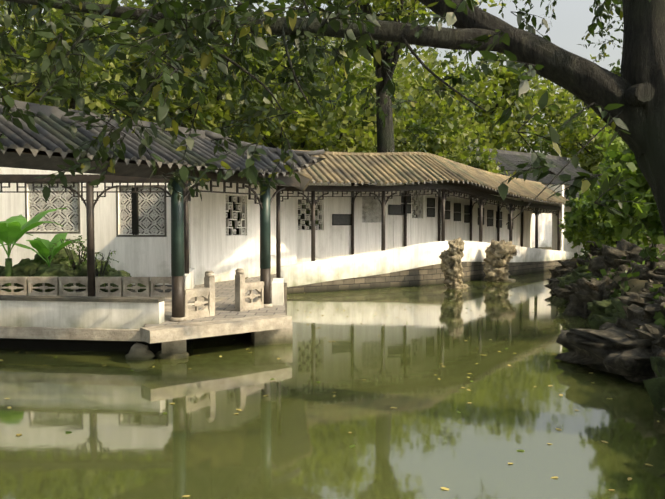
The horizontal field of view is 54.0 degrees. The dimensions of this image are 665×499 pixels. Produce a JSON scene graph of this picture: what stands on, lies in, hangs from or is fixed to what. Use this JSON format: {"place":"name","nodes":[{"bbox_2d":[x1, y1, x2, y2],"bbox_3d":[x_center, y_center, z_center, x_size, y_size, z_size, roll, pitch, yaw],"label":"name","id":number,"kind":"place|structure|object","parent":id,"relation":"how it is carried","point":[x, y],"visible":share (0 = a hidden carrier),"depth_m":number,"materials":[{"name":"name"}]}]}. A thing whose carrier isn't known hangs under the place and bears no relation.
{"place":"outdoors","nodes":[
{"label":"outdoors","id":0,"kind":"place"},
{"bbox_2d":[0,0,623,166],"label":"sky","id":1,"kind":"structure","parent":0,"point":[573,17],"materials":[{"name":"white"}]},
{"bbox_2d":[0,271,664,498],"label":"pond water","id":2,"kind":"structure","parent":0,"point":[134,434],"depth_m":6.78,"materials":[{"name":"green liquid"}]},
{"bbox_2d":[0,98,325,359],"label":"fishing pavilion","id":3,"kind":"structure","parent":2,"relation":"in","point":[200,259],"depth_m":11.42,"materials":[{"name":"paint"}]},
{"bbox_2d":[0,281,658,496],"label":"floating leaves","id":4,"kind":"object","parent":2,"relation":"on","point":[444,488],"visible":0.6,"depth_m":7.31,"materials":[{"name":"yellow plant"}]},
{"bbox_2d":[439,237,470,288],"bbox_3d":[3.743,0.566,20.049,0.848,1.876,0.870,-2,3,-44],"label":"ornamental rock","id":5,"kind":"object","parent":2,"relation":"in","point":[451,256],"visible":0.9,"depth_m":19.84,"materials":[{"name":"beige stone"}]},
{"bbox_2d":[483,240,516,281],"bbox_3d":[5.770,0.524,22.562,1.168,1.756,1.222,0,2,-1],"label":"ornamental rock","id":6,"kind":"object","parent":2,"relation":"in","point":[500,254],"visible":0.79,"depth_m":22.24,"materials":[{"name":"beige stone"}]},
{"bbox_2d":[544,239,664,419],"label":"rocky bank","id":7,"kind":"structure","parent":2,"relation":"in","point":[614,340],"depth_m":9.85,"materials":[{"name":"grey stone"}]},
{"bbox_2d":[558,183,608,249],"bbox_3d":[8.933,-0.860,21.805,2.477,2.890,2.408,0,2,-1],"label":"bank tree","id":8,"kind":"object","parent":7,"relation":"on","point":[583,230],"visible":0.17,"depth_m":21.90,"materials":[{"name":"green plant"}]},
{"bbox_2d":[601,130,625,172],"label":"bank tree","id":9,"kind":"object","parent":7,"relation":"on","point":[604,160],"depth_m":15.62,"materials":[{"name":"green plant"}]},
{"bbox_2d":[568,192,659,248],"bbox_3d":[8.086,-0.689,18.573,2.501,2.757,2.279,-1,2,-22],"label":"bank tree","id":10,"kind":"object","parent":7,"relation":"on","point":[602,230],"visible":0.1,"depth_m":18.26,"materials":[{"name":"green plant"}]},
{"bbox_2d":[581,123,656,269],"bbox_3d":[6.367,-0.947,12.819,2.757,3.739,2.648,0,2,-1],"label":"bank tree","id":11,"kind":"object","parent":7,"relation":"on","point":[614,149],"visible":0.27,"depth_m":12.77,"materials":[{"name":"green plant"}]},
{"bbox_2d":[574,238,664,328],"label":"rockery plants","id":12,"kind":"object","parent":7,"relation":"on","point":[658,316],"visible":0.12,"depth_m":12.58,"materials":[{"name":"green plant"}]},
{"bbox_2d":[601,153,664,261],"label":"bank tree","id":13,"kind":"object","parent":7,"relation":"on","point":[647,215],"visible":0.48,"depth_m":10.68,"materials":[{"name":"green plant"}]},
{"bbox_2d":[245,239,662,302],"bbox_3d":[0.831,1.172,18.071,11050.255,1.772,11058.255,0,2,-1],"label":"garden ground","id":14,"kind":"structure","parent":0,"point":[638,284],"depth_m":12.59,"materials":[{"name":"green plant"}]},
{"bbox_2d":[0,4,104,106],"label":"garden tree","id":15,"kind":"object","parent":14,"relation":"on","point":[48,21],"visible":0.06,"depth_m":25.88,"materials":[{"name":"green plant"}]},
{"bbox_2d":[0,4,135,100],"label":"garden tree","id":16,"kind":"object","parent":14,"relation":"on","point":[28,52],"depth_m":46.23,"materials":[{"name":"green plant"}]},
{"bbox_2d":[0,248,171,296],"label":"planting bed","id":17,"kind":"object","parent":14,"relation":"on","point":[37,266],"visible":0.33,"depth_m":14.08,"materials":[{"name":"green plant"}]},
{"bbox_2d":[0,208,83,291],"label":"banana plant","id":18,"kind":"object","parent":17,"relation":"on","point":[14,230],"visible":1,"depth_m":13.83,"materials":[{"name":"green plant"}]},
{"bbox_2d":[50,235,101,269],"bbox_3d":[-5.581,0.222,14.251,1.195,1.064,0.893,1,2,18],"label":"court shrub","id":19,"kind":"object","parent":17,"relation":"on","point":[83,260],"visible":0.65,"depth_m":14.24,"materials":[{"name":"green plant"}]},
{"bbox_2d":[77,242,117,286],"bbox_3d":[-5.045,0.324,13.970,0.968,1.016,0.962,-1,3,-29],"label":"court shrub","id":20,"kind":"object","parent":17,"relation":"on","point":[101,268],"visible":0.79,"depth_m":13.96,"materials":[{"name":"green plant"}]},
{"bbox_2d":[0,0,204,122],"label":"garden tree","id":21,"kind":"object","parent":14,"relation":"on","point":[97,105],"visible":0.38,"depth_m":21.12,"materials":[{"name":"green plant"}]},
{"bbox_2d":[41,1,210,120],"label":"garden tree","id":22,"kind":"object","parent":14,"relation":"on","point":[104,21],"visible":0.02,"depth_m":32.41,"materials":[{"name":"green plant"}]},
{"bbox_2d":[82,0,329,141],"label":"garden tree","id":23,"kind":"object","parent":14,"relation":"on","point":[186,118],"visible":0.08,"depth_m":25.97,"materials":[{"name":"green plant"}]},
{"bbox_2d":[122,2,333,138],"bbox_3d":[-5.626,-5.853,32.694,9.459,12.941,9.966,2,3,43],"label":"garden tree","id":24,"kind":"object","parent":14,"relation":"on","point":[277,57],"visible":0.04,"depth_m":31.50,"materials":[{"name":"green plant"}]},
{"bbox_2d":[175,36,382,152],"bbox_3d":[-2.049,-3.378,24.292,7.490,8.617,7.253,0,2,-1],"label":"garden tree","id":25,"kind":"object","parent":14,"relation":"on","point":[303,127],"visible":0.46,"depth_m":22.94,"materials":[{"name":"green plant"}]},
{"bbox_2d":[200,38,368,144],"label":"garden tree","id":26,"kind":"object","parent":14,"relation":"on","point":[330,49],"visible":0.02,"depth_m":50.56,"materials":[{"name":"green plant"}]},
{"bbox_2d":[0,0,664,235],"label":"camphor tree","id":27,"kind":"object","parent":14,"relation":"on","point":[627,105],"visible":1,"depth_m":5.76,"materials":[{"name":"green plant"}]},
{"bbox_2d":[243,36,421,152],"bbox_3d":[-0.317,-6.274,37.714,10.898,13.353,11.393,1,3,33],"label":"garden tree","id":28,"kind":"object","parent":14,"relation":"on","point":[367,125],"visible":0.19,"depth_m":35.90,"materials":[{"name":"green plant"}]},
{"bbox_2d":[294,42,420,147],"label":"garden tree","id":29,"kind":"object","parent":14,"relation":"on","point":[367,79],"depth_m":66.95,"materials":[{"name":"green plant"}]},
{"bbox_2d":[281,0,505,152],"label":"garden tree","id":30,"kind":"object","parent":14,"relation":"on","point":[390,53],"visible":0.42,"depth_m":25.55,"materials":[{"name":"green plant"}]},
{"bbox_2d":[353,49,450,114],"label":"garden tree","id":31,"kind":"object","parent":14,"relation":"on","point":[423,51],"depth_m":77.97,"materials":[{"name":"green plant"}]},
{"bbox_2d":[348,47,498,154],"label":"garden tree","id":32,"kind":"object","parent":14,"relation":"on","point":[432,104],"visible":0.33,"depth_m":44.60,"materials":[{"name":"green plant"}]},
{"bbox_2d":[280,150,582,293],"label":"covered walkway","id":33,"kind":"structure","parent":14,"relation":"on","point":[393,244],"depth_m":21.52,"materials":[{"name":"paint"}]},
{"bbox_2d":[32,185,417,234],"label":"lattice windows","id":34,"kind":"structure","parent":33,"relation":"attached to","point":[135,209],"depth_m":16.83,"materials":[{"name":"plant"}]},
{"bbox_2d":[370,112,511,176],"bbox_3d":[4.830,-3.043,31.997,6.929,7.388,6.966,0,2,-1],"label":"garden tree","id":35,"kind":"object","parent":14,"relation":"on","point":[445,143],"visible":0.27,"depth_m":30.53,"materials":[{"name":"green plant"}]},
{"bbox_2d":[401,88,513,157],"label":"garden tree","id":36,"kind":"object","parent":14,"relation":"on","point":[497,145],"visible":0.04,"depth_m":57.54,"materials":[{"name":"green plant"}]},
{"bbox_2d":[400,49,545,151],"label":"garden tree","id":37,"kind":"object","parent":14,"relation":"on","point":[498,101],"visible":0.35,"depth_m":58.66,"materials":[{"name":"green plant"}]},
{"bbox_2d":[428,53,577,154],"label":"garden tree","id":38,"kind":"object","parent":14,"relation":"on","point":[544,88],"visible":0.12,"depth_m":72.32,"materials":[{"name":"green plant"}]},
{"bbox_2d":[459,146,599,255],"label":"hall","id":39,"kind":"structure","parent":14,"relation":"on","point":[505,158],"depth_m":43.49,"materials":[{"name":"tile"}]},
{"bbox_2d":[522,54,619,165],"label":"garden tree","id":40,"kind":"object","parent":14,"relation":"on","point":[558,97],"visible":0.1,"depth_m":76.52,"materials":[{"name":"green plant"}]},
{"bbox_2d":[559,197,597,252],"bbox_3d":[10.362,-0.882,25.498,2.525,2.634,2.623,0,2,-1],"label":"bank tree","id":41,"kind":"object","parent":14,"relation":"on","point":[571,237],"visible":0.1,"depth_m":25.64,"materials":[{"name":"green plant"}]},
{"bbox_2d":[538,107,619,176],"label":"garden tree","id":42,"kind":"object","parent":14,"relation":"on","point":[572,140],"visible":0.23,"depth_m":51.66,"materials":[{"name":"green plant"}]},
{"bbox_2d":[580,65,660,235],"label":"garden tree","id":43,"kind":"object","parent":14,"relation":"on","point":[617,69],"visible":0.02,"depth_m":59.36,"materials":[{"name":"green plant"}]}
]}

